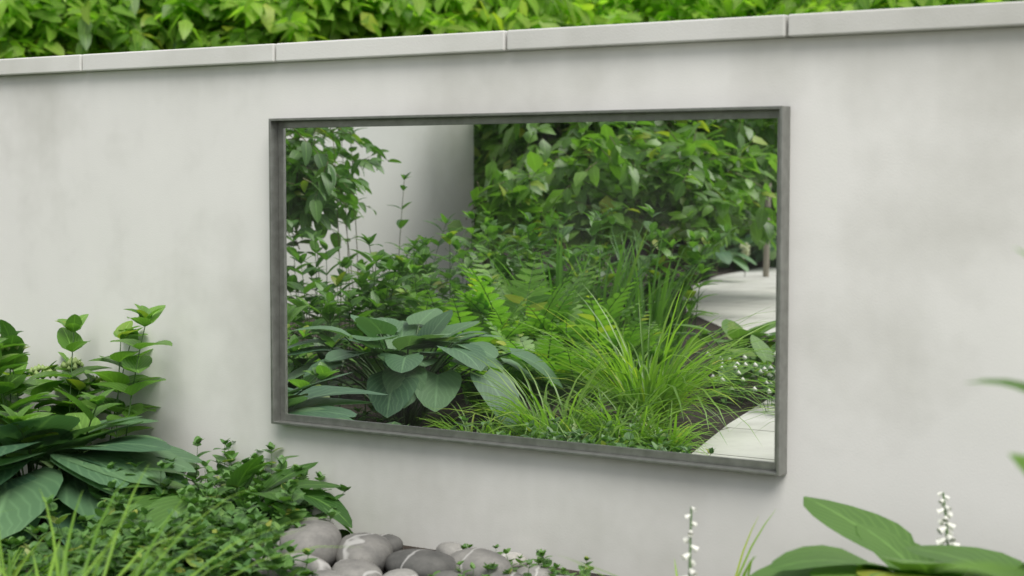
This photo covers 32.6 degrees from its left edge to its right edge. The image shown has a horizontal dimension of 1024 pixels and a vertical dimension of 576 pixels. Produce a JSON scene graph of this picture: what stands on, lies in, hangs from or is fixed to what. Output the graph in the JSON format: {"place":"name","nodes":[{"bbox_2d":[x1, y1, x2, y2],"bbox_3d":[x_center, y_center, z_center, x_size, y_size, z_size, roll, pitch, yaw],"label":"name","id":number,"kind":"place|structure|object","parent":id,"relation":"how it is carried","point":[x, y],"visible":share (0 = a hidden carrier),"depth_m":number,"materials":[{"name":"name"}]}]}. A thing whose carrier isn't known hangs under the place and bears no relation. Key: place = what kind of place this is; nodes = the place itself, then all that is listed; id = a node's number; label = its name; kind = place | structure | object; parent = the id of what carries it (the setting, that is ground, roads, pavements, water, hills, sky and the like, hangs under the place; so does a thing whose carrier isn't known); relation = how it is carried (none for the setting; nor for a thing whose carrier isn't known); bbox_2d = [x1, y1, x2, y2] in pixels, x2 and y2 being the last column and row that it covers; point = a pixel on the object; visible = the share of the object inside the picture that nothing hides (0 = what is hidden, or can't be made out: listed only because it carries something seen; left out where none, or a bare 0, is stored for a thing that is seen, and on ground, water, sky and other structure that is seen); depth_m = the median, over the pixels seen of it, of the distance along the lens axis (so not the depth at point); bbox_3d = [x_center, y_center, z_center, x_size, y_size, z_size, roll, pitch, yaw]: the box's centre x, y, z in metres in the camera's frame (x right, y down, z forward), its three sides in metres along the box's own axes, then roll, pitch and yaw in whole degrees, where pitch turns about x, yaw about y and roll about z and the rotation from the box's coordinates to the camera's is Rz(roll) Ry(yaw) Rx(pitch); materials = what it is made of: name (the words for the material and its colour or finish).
{"place":"outdoors","nodes":[
{"label":"outdoors","id":0,"kind":"place"},
{"bbox_2d":[21,524,609,575],"bbox_3d":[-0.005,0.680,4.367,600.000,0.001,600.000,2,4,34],"label":"ground","id":1,"kind":"structure","parent":0,"point":[39,533],"depth_m":4.51,"materials":[{"name":"soil"}]},
{"bbox_2d":[0,496,171,575],"bbox_3d":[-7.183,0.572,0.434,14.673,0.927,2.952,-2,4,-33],"label":"garden plants","id":2,"kind":"object","parent":1,"relation":"on","point":[16,555],"visible":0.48,"depth_m":3.97,"materials":[{"name":"green plant"}]},
{"bbox_2d":[250,517,569,575],"bbox_3d":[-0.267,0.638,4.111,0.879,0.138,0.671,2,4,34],"label":"pebbles","id":3,"kind":"object","parent":1,"relation":"on","point":[363,554],"visible":0.72,"depth_m":4.12,"materials":[{"name":"grey stone"}]},
{"bbox_2d":[427,543,593,575],"bbox_3d":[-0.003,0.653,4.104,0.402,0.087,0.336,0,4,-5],"label":"pebble plant sprigs","id":4,"kind":"object","parent":1,"relation":"on","point":[547,562],"visible":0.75,"depth_m":4.05,"materials":[{"name":"green plant"}]},
{"bbox_2d":[0,1,1023,575],"bbox_3d":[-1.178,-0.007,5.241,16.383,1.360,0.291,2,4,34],"label":"wall","id":5,"kind":"structure","parent":1,"relation":"on","point":[616,299],"depth_m":4.21,"materials":[{"name":"paint"}]},
{"bbox_2d":[0,247,1023,575],"bbox_3d":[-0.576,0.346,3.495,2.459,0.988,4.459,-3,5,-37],"label":"plants","id":6,"kind":"object","parent":1,"relation":"on","point":[136,505],"visible":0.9,"depth_m":4.32,"materials":[{"name":"green plant"}]},
{"bbox_2d":[0,0,1023,58],"bbox_3d":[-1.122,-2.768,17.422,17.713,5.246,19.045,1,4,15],"label":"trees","id":7,"kind":"object","parent":1,"relation":"on","point":[36,28],"visible":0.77,"depth_m":18.94,"materials":[{"name":"green plant"}]}
]}

